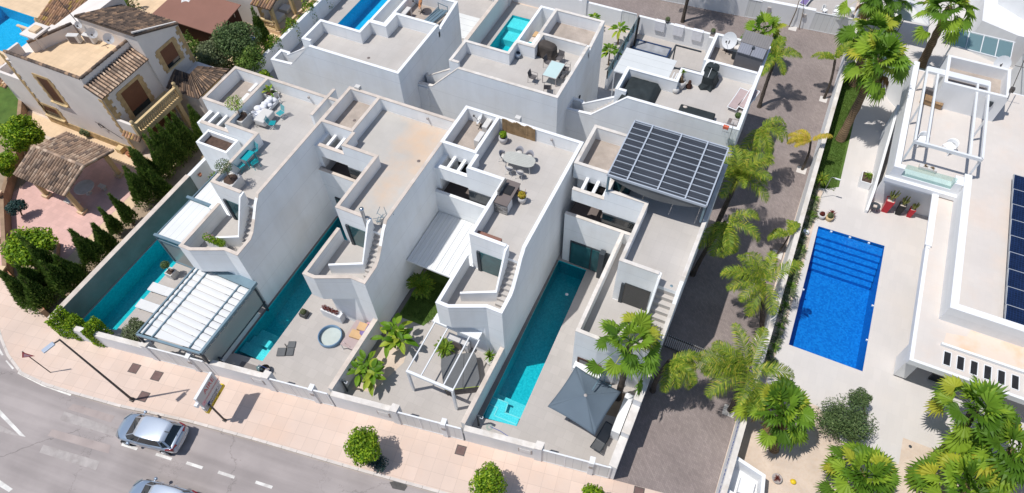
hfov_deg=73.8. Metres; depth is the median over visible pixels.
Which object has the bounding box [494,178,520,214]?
outdoor kitchen
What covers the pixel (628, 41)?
glass fence
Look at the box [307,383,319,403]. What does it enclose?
gate pillar
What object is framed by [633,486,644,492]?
manhole cover
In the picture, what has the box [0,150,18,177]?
leafy tree
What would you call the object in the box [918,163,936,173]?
ledge planter
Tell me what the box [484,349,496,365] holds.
potted yucca
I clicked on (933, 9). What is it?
fan palm
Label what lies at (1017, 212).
solar panel
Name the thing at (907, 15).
parasol
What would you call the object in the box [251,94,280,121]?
day bed
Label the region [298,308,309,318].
square pot
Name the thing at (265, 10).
ochre porch house
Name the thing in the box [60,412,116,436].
road marking
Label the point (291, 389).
street gate
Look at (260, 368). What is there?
black basket
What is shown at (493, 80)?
terraced villa
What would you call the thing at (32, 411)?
road
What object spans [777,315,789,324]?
agapanthus
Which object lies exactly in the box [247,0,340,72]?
garden wall
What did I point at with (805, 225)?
agapanthus
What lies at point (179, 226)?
canopy
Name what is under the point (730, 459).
garden wall
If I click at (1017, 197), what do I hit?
solar panel
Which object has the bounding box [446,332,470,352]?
outdoor counter
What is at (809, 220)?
agapanthus
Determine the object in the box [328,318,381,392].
garden wall
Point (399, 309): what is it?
path
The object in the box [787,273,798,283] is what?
agapanthus
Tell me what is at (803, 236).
agapanthus
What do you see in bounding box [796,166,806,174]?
tree pit
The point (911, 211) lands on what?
cactus pot
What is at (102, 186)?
stone stool
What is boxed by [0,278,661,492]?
pavement
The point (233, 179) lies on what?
potted olive
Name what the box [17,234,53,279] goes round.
juniper
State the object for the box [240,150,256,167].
turquoise table
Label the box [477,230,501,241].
cushion bench
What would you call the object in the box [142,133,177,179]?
juniper
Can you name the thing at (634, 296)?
window
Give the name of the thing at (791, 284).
agapanthus
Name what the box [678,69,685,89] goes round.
potted dragon tree
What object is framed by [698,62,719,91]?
covered barbecue
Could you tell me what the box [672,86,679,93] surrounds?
pouffe
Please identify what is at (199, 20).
garden shed
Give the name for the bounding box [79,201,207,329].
swimming pool
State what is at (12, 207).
shrub
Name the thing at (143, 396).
manhole cover
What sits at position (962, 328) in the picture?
white flat roofed house
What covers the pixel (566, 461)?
street gate
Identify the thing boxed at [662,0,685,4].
street gate
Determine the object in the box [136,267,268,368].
pergola
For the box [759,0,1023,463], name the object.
terrace
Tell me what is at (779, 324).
agapanthus
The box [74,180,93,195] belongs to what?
garden table
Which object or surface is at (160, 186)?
juniper
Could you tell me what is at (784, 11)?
garden wall
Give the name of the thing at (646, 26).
garden wall
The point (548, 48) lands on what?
covered barbecue
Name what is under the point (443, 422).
gate pillar
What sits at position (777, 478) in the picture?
round pot with succulent
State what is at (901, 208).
cactus pot
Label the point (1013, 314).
solar panel
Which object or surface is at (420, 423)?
street gate
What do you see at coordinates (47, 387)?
road marking
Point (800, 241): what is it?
agapanthus
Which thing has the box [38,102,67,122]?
window
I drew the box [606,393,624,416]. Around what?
flower bed
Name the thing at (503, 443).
garden wall
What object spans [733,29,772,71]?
shed cabinet
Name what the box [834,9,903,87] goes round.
fan palm
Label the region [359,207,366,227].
flue pipe
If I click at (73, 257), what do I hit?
path
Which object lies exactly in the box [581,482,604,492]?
round tree
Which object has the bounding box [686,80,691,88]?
seated statue
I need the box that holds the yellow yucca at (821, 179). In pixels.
[815,171,829,188]
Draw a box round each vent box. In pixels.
[354,84,361,89]
[515,115,521,122]
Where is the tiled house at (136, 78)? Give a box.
[0,0,229,153]
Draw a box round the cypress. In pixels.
[250,6,273,48]
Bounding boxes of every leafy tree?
[0,114,45,155]
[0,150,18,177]
[0,226,58,269]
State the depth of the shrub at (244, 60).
57.96 m
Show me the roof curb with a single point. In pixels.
(253, 87)
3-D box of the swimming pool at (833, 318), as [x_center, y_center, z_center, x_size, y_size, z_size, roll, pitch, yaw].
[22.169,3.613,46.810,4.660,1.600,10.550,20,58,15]
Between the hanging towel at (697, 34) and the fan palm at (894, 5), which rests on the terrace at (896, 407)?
the fan palm at (894, 5)
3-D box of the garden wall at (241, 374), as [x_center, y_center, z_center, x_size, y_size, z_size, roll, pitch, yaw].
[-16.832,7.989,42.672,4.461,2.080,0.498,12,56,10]
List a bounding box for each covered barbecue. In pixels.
[537,40,557,60]
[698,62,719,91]
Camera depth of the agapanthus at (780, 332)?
44.30 m
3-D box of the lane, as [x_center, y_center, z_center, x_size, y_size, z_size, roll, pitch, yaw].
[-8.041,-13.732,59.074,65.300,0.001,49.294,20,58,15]
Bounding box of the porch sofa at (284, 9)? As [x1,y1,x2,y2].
[270,4,291,22]
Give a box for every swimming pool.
[0,6,34,50]
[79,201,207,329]
[234,217,347,360]
[338,0,386,29]
[483,260,585,425]
[490,15,529,50]
[789,226,884,370]
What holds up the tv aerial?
attached to the terraced villa at (583, 118)
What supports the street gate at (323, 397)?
on the terrace at (311, 360)
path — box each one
[28,111,151,170]
[67,174,164,262]
[232,216,337,353]
[363,268,427,363]
[478,260,558,417]
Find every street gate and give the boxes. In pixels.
[146,346,194,369]
[189,357,214,374]
[268,378,313,400]
[313,389,334,406]
[396,411,442,434]
[445,424,463,440]
[541,449,588,472]
[592,463,611,478]
[620,10,636,30]
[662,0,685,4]
[743,0,762,18]
[808,11,853,34]
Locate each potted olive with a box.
[160,260,178,279]
[214,158,244,189]
[224,95,253,128]
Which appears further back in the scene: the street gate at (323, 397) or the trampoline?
the trampoline
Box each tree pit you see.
[722,404,734,417]
[773,249,782,259]
[788,26,796,30]
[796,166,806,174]
[819,96,827,102]
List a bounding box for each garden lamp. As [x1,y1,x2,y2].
[341,379,347,391]
[476,414,482,425]
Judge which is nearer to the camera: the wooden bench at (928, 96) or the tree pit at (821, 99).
the wooden bench at (928, 96)
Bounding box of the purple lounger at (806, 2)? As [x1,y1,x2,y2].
[799,0,809,5]
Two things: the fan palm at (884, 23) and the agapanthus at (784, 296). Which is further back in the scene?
the fan palm at (884, 23)
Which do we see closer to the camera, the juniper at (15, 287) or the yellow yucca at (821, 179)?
the juniper at (15, 287)
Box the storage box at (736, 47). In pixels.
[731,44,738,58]
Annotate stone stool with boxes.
[64,198,72,205]
[97,183,106,190]
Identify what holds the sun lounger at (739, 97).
on the terraced villa at (583, 118)
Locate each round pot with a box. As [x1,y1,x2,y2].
[817,211,826,219]
[825,212,833,221]
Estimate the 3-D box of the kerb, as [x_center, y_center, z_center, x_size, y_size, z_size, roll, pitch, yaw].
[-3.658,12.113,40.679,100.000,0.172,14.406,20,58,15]
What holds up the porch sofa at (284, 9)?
on the ochre porch house at (265, 10)
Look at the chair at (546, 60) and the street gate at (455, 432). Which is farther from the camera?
the chair at (546, 60)
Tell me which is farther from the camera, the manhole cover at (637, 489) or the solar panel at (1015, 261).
the solar panel at (1015, 261)
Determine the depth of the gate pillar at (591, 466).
38.17 m
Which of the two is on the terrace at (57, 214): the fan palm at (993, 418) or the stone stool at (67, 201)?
the stone stool at (67, 201)
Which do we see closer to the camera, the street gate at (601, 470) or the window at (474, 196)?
the street gate at (601, 470)
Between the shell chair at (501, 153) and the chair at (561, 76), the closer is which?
the shell chair at (501, 153)
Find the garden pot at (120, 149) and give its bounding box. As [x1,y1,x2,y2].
[114,145,126,154]
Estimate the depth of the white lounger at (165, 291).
47.27 m
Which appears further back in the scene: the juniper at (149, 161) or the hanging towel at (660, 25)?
the hanging towel at (660, 25)
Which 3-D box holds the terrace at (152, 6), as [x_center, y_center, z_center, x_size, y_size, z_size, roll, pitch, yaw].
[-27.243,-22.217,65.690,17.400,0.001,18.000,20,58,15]
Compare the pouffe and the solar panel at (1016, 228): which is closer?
the solar panel at (1016, 228)
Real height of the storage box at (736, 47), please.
0.680 m
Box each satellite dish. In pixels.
[74,21,81,27]
[86,28,97,37]
[103,33,113,43]
[412,0,424,13]
[473,113,482,128]
[722,32,736,53]
[993,56,1011,68]
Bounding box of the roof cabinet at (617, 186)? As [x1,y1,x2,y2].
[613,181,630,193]
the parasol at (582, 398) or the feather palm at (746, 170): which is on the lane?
the feather palm at (746, 170)
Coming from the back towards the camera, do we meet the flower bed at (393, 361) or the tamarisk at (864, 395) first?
the flower bed at (393, 361)
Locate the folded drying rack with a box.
[374,207,393,224]
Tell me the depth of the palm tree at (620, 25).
60.20 m
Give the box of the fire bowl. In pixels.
[870,202,880,211]
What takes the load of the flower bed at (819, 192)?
on the terrace at (896, 407)
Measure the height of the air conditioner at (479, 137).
0.700 m
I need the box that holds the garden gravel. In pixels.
[738,380,1023,492]
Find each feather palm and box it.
[650,349,701,393]
[680,0,688,22]
[690,208,760,276]
[693,322,794,412]
[707,144,774,241]
[720,250,804,335]
[738,115,788,161]
[757,35,802,107]
[767,219,800,253]
[787,129,832,169]
[811,41,852,98]
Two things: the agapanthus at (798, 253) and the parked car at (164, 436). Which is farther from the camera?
the agapanthus at (798, 253)
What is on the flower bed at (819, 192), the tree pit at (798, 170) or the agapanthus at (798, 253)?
the agapanthus at (798, 253)
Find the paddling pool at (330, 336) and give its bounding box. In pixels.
[318,325,342,348]
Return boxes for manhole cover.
[127,363,140,373]
[136,391,150,401]
[150,370,163,381]
[454,444,466,455]
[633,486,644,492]
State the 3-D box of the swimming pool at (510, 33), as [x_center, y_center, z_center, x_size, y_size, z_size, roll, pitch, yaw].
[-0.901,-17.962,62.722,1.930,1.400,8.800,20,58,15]
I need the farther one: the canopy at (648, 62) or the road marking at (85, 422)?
the canopy at (648, 62)
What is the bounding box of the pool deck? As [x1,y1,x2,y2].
[459,13,479,39]
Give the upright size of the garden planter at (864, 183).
0.705 m
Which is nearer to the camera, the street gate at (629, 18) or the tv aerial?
the tv aerial
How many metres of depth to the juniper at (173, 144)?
52.84 m
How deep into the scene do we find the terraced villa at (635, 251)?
41.15 m
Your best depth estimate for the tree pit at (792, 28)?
62.44 m
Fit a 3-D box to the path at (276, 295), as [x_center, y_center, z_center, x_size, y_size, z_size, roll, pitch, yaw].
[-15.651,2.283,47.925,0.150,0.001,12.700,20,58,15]
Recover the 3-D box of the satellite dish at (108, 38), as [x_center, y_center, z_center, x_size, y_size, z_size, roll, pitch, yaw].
[-30.596,-15.772,51.780,0.632,0.819,0.620,20,58,15]
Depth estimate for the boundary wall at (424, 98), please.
51.88 m
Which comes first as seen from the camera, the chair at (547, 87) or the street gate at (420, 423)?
the street gate at (420, 423)
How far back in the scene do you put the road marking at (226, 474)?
40.21 m
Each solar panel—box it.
[1004,304,1023,324]
[1005,286,1023,308]
[1006,268,1023,290]
[1007,251,1023,272]
[1008,235,1023,254]
[1009,219,1023,237]
[1010,203,1023,221]
[1011,188,1023,205]
[1012,174,1023,190]
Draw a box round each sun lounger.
[727,88,748,111]
[739,88,759,108]
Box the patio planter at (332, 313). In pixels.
[320,304,345,323]
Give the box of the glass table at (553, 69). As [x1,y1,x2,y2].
[542,60,564,86]
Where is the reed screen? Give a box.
[502,118,534,140]
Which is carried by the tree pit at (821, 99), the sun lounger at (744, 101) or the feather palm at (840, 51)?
the feather palm at (840, 51)
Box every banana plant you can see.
[346,350,386,396]
[371,312,418,358]
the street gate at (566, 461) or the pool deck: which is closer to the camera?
the street gate at (566, 461)
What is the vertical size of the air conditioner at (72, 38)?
0.750 m
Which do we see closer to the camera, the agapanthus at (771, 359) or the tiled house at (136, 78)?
the agapanthus at (771, 359)
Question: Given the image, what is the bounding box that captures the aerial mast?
[1007,61,1023,98]
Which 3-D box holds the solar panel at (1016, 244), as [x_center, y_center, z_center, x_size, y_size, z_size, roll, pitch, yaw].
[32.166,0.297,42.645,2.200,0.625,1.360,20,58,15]
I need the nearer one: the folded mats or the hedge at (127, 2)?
the folded mats
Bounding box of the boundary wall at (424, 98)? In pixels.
[418,85,431,111]
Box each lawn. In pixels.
[0,87,28,128]
[400,270,449,325]
[814,76,860,188]
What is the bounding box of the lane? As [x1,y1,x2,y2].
[588,0,853,492]
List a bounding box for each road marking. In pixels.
[0,410,24,436]
[0,425,19,435]
[0,480,11,491]
[18,372,70,395]
[40,445,99,469]
[48,429,110,453]
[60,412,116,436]
[68,404,114,421]
[121,444,137,449]
[156,453,171,459]
[186,461,202,468]
[218,471,234,478]
[255,481,272,488]
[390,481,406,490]
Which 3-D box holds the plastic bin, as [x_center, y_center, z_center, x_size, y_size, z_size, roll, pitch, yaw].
[0.422,-13.999,49.921,0.480,0.400,0.468,20,58,15]
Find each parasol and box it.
[548,366,620,434]
[888,0,929,34]
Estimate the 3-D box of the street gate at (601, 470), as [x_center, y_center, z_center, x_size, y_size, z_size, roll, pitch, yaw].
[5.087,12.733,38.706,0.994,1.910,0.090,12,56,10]
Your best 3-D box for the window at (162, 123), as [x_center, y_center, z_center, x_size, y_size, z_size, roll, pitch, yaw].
[-28.787,-10.557,55.716,0.148,2.250,3.170,20,58,15]
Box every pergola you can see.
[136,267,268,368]
[406,313,482,409]
[902,66,990,174]
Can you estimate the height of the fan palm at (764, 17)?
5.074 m
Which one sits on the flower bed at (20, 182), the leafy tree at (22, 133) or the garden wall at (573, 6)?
the leafy tree at (22, 133)
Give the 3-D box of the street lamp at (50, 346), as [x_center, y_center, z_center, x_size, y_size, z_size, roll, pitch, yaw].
[-24.248,7.545,39.425,0.310,8.220,1.107,31,61,22]
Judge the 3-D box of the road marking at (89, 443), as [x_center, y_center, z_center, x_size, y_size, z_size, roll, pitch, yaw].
[-26.360,11.861,41.632,4.335,0.001,0.487,12,56,10]
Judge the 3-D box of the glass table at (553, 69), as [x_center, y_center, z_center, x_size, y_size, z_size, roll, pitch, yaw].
[2.957,-12.289,48.429,1.080,0.725,1.740,20,58,15]
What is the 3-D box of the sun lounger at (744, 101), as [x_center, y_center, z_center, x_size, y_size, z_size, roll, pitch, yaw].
[16.097,-9.989,46.532,0.688,0.494,2.068,33,62,22]
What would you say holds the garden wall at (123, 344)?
on the terrace at (157, 298)
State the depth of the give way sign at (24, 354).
42.21 m
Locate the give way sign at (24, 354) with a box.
[22,351,50,372]
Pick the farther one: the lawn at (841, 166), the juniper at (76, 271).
the lawn at (841, 166)
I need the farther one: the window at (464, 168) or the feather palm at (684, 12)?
the feather palm at (684, 12)
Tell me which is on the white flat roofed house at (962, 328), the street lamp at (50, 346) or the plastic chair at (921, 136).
the plastic chair at (921, 136)
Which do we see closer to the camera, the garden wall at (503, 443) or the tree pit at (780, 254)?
the garden wall at (503, 443)
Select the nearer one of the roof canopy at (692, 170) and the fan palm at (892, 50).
the roof canopy at (692, 170)
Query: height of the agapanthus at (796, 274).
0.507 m
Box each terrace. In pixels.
[0,0,151,64]
[0,158,136,265]
[83,239,267,373]
[141,0,280,73]
[215,251,354,405]
[270,0,493,79]
[335,318,494,439]
[464,249,636,465]
[481,2,628,99]
[599,33,759,98]
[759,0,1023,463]
[760,0,857,17]
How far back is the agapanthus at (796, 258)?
47.50 m
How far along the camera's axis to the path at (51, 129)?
56.88 m
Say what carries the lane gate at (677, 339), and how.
on the lane
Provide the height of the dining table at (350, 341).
0.740 m
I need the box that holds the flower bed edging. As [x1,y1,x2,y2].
[0,231,60,256]
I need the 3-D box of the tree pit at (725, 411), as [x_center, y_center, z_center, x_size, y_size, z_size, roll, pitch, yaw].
[13.219,10.013,41.546,0.700,0.020,0.700,20,58,15]
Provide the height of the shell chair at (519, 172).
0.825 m
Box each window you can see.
[31,73,69,107]
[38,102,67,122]
[116,74,154,119]
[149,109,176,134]
[155,37,184,72]
[223,199,238,219]
[345,224,364,247]
[348,168,360,178]
[458,161,467,172]
[469,190,490,204]
[476,250,501,276]
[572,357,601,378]
[587,182,605,194]
[601,213,634,231]
[618,283,650,310]
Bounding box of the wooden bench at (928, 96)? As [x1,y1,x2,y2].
[919,88,943,109]
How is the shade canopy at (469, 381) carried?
on the terrace at (427, 400)
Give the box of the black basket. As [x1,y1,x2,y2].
[256,364,270,372]
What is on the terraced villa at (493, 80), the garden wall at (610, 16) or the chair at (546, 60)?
the chair at (546, 60)
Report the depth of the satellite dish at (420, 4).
53.00 m
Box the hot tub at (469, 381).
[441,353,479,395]
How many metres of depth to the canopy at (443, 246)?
45.35 m
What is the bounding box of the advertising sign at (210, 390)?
[194,372,226,422]
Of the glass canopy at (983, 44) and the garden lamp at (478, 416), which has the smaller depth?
the garden lamp at (478, 416)
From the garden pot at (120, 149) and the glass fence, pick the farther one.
the glass fence
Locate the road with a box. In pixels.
[0,341,432,492]
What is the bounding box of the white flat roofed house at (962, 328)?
[864,54,1023,404]
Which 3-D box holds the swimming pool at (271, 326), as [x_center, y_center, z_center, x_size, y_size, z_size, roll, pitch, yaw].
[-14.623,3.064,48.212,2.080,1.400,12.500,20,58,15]
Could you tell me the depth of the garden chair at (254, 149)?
44.70 m
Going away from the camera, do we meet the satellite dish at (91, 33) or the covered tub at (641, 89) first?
the covered tub at (641, 89)
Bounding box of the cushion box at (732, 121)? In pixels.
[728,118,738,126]
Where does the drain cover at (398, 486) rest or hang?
on the road
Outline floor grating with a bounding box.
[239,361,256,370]
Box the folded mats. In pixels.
[276,341,295,355]
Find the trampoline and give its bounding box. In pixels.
[631,39,671,57]
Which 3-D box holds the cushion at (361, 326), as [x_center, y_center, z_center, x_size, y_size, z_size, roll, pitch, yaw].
[-9.756,5.281,44.536,0.600,0.280,0.560,15,56,12]
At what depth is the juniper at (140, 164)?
50.42 m
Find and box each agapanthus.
[764,355,780,365]
[766,347,775,358]
[769,334,782,344]
[769,342,780,353]
[774,328,783,337]
[775,322,785,331]
[777,305,788,319]
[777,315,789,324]
[781,301,790,310]
[782,291,791,301]
[785,280,798,291]
[785,286,798,299]
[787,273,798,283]
[788,269,800,278]
[793,255,802,266]
[794,248,805,258]
[796,244,807,257]
[797,238,805,247]
[799,232,808,239]
[802,222,810,228]
[804,216,813,226]
[806,209,817,218]
[807,204,819,213]
[808,198,818,207]
[811,194,819,201]
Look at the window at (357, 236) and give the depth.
42.56 m
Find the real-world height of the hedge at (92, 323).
2.347 m
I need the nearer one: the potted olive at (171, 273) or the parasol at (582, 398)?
the parasol at (582, 398)
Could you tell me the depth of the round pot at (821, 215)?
49.52 m
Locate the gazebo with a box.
[13,131,124,215]
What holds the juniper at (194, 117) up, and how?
on the flower bed at (179, 175)
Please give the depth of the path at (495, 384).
44.10 m
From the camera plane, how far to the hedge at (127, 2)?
66.30 m
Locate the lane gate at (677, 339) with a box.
[664,335,751,377]
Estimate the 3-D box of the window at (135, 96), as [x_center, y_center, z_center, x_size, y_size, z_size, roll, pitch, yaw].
[-29.198,-11.545,53.056,0.148,2.850,2.750,20,58,15]
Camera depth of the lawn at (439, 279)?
46.44 m
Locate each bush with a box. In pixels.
[79,128,90,136]
[366,451,388,473]
[734,112,741,120]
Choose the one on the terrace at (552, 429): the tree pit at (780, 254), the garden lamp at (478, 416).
the garden lamp at (478, 416)
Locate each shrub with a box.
[4,198,27,215]
[120,317,147,340]
[231,43,266,72]
[257,69,272,77]
[588,13,600,19]
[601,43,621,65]
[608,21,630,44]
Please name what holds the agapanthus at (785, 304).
on the flower bed at (819, 192)
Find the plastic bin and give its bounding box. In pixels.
[515,51,520,58]
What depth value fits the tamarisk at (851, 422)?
39.16 m
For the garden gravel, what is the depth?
39.71 m
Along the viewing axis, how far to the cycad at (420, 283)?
45.91 m
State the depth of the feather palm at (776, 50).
53.11 m
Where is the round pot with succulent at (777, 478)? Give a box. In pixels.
[772,473,781,483]
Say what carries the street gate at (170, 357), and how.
attached to the gate pillar at (188, 355)
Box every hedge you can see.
[43,305,113,347]
[124,0,140,8]
[182,29,233,70]
[263,0,332,52]
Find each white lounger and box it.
[135,299,159,312]
[147,282,173,297]
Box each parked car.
[115,410,188,455]
[129,477,197,492]
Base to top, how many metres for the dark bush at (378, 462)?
1.057 m
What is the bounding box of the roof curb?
[248,83,257,92]
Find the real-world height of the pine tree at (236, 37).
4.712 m
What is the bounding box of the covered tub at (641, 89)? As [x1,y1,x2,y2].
[617,76,660,102]
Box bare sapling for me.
[789,0,803,28]
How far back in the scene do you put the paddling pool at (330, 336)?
45.09 m
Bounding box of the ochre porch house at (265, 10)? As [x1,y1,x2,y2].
[227,0,316,35]
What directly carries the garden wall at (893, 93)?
on the terrace at (896, 407)
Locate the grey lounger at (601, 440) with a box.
[590,421,612,452]
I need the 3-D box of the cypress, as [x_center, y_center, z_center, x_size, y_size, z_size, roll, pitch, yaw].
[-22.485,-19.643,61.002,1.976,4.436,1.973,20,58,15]
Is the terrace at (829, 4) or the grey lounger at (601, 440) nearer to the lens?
the grey lounger at (601, 440)
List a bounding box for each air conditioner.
[66,33,82,43]
[81,32,97,44]
[401,6,412,16]
[474,131,484,146]
[482,118,492,132]
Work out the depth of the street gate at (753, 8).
62.69 m
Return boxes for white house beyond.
[968,0,1023,67]
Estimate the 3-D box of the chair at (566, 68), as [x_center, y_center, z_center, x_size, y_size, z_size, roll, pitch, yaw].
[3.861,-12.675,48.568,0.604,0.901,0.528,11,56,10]
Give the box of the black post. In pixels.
[630,17,639,47]
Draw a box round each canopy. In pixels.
[153,172,218,268]
[407,211,474,277]
[606,120,728,222]
[611,48,676,95]
[937,29,1014,67]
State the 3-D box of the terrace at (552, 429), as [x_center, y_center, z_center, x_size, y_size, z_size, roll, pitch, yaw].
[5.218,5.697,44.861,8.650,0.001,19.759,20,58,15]
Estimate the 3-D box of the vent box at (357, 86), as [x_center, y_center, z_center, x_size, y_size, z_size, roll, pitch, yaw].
[-10.620,-10.787,47.221,0.360,0.850,0.300,20,58,15]
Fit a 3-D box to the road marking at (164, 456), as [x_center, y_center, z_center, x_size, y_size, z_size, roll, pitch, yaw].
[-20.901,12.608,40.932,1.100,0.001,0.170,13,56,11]
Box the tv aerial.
[721,122,740,142]
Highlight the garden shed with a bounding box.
[152,0,241,43]
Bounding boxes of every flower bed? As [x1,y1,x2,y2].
[0,133,47,190]
[14,251,52,279]
[43,145,203,313]
[351,322,410,391]
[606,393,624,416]
[760,190,822,380]
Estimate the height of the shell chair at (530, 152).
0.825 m
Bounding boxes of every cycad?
[406,270,435,299]
[434,336,454,358]
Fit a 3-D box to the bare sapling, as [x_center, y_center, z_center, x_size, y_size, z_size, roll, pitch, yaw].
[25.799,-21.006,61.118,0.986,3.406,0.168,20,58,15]
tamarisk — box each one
[815,393,879,444]
[847,387,872,414]
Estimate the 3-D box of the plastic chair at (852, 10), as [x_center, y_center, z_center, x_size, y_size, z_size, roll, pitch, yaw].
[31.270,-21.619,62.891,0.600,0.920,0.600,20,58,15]
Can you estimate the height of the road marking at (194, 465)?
0.001 m
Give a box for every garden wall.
[0,100,49,318]
[47,175,198,325]
[55,323,159,360]
[187,157,216,189]
[206,359,276,391]
[223,313,259,361]
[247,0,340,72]
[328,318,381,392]
[330,391,402,424]
[461,347,504,432]
[462,0,511,42]
[463,425,544,461]
[513,0,581,13]
[581,0,621,27]
[609,374,651,478]
[638,15,709,50]
[688,0,747,16]
[705,36,713,52]
[716,2,863,492]
[727,456,765,492]
[759,0,815,28]
[873,54,904,106]
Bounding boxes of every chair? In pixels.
[234,161,244,172]
[249,157,260,170]
[251,142,260,154]
[264,115,275,129]
[276,103,286,120]
[498,150,504,161]
[505,165,514,172]
[515,146,523,153]
[515,170,524,178]
[525,150,533,157]
[527,69,537,79]
[543,54,551,64]
[544,83,551,89]
[556,50,564,60]
[558,71,567,82]
[561,64,570,73]
[820,4,827,12]
[832,5,839,13]
[847,7,854,17]
[916,131,930,147]
[941,138,959,155]
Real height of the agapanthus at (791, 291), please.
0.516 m
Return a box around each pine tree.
[193,36,229,67]
[212,20,262,58]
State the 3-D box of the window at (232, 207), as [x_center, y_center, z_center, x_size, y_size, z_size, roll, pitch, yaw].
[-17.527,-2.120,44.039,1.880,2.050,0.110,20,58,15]
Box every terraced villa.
[178,66,337,304]
[270,0,461,108]
[302,86,454,326]
[418,6,604,135]
[434,105,583,359]
[562,125,727,387]
[565,33,770,189]
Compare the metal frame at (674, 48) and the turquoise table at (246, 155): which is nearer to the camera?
the turquoise table at (246, 155)
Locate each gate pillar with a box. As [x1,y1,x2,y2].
[184,352,200,371]
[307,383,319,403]
[440,418,448,436]
[587,456,595,474]
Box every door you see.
[453,341,461,349]
[569,240,610,271]
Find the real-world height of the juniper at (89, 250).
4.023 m
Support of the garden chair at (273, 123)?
on the terraced villa at (269, 222)
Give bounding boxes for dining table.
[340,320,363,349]
[503,151,535,173]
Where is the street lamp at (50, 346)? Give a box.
[41,339,134,401]
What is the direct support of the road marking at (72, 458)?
on the road
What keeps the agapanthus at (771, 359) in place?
on the flower bed at (819, 192)
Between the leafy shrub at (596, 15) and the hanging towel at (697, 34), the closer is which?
the hanging towel at (697, 34)
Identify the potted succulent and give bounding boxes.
[499,130,507,143]
[517,189,525,203]
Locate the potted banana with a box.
[262,84,278,98]
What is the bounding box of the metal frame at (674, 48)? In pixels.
[669,44,701,78]
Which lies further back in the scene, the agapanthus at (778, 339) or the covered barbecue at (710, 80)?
the covered barbecue at (710, 80)
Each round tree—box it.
[343,425,381,467]
[468,461,507,492]
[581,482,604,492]
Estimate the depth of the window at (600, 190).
44.30 m
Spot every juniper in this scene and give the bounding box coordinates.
[0,270,32,313]
[12,263,47,287]
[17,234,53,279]
[17,274,60,313]
[37,259,80,297]
[50,253,88,284]
[68,228,109,271]
[90,222,120,252]
[97,207,125,234]
[107,193,138,226]
[122,164,160,209]
[126,145,158,187]
[134,148,165,177]
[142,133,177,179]
[146,168,174,197]
[147,127,183,171]
[154,123,192,166]
[164,116,197,157]
[170,111,198,151]
[186,104,202,137]
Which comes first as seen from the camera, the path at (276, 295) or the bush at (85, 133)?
the path at (276, 295)
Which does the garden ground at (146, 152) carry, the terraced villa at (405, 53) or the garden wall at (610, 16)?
the garden wall at (610, 16)
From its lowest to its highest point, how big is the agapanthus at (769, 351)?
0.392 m
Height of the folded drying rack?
0.845 m
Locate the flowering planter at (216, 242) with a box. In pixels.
[202,232,227,247]
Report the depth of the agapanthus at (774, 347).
43.68 m
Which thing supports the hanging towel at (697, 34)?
hanging from the garden wall at (646, 26)
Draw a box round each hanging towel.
[654,19,665,31]
[672,23,684,36]
[691,28,703,41]
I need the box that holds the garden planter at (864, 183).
[857,171,873,189]
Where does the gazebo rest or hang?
on the terrace at (57, 214)
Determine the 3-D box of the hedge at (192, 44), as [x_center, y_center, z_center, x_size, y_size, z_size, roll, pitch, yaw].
[-28.695,-17.922,61.114,9.206,2.644,2.620,20,58,15]
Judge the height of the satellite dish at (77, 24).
0.542 m
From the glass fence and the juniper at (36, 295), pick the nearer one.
the juniper at (36, 295)
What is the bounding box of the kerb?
[0,331,447,492]
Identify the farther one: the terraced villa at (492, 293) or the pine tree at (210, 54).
the pine tree at (210, 54)
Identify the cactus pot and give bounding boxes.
[881,190,900,212]
[895,196,910,215]
[906,203,919,217]
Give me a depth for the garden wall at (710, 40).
59.88 m
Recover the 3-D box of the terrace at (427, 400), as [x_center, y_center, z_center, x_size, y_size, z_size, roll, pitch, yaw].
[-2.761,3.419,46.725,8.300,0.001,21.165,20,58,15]
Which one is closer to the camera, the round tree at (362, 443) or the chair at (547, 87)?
the round tree at (362, 443)
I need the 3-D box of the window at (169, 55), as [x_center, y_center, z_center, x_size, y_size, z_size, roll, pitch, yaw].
[-27.230,-15.262,54.408,0.148,2.150,2.378,20,58,15]
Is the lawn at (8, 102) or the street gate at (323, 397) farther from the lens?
the lawn at (8, 102)
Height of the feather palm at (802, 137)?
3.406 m
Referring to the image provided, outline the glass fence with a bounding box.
[604,16,639,89]
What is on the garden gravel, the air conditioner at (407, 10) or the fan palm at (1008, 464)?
the fan palm at (1008, 464)
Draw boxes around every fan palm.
[583,309,663,400]
[730,376,817,453]
[739,9,787,63]
[815,440,901,492]
[834,0,895,32]
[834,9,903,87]
[835,32,915,142]
[857,0,914,28]
[903,444,1003,492]
[911,0,979,68]
[923,374,1021,455]
[961,415,1023,492]
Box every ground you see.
[0,0,883,492]
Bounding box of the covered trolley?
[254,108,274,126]
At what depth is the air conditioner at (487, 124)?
45.26 m

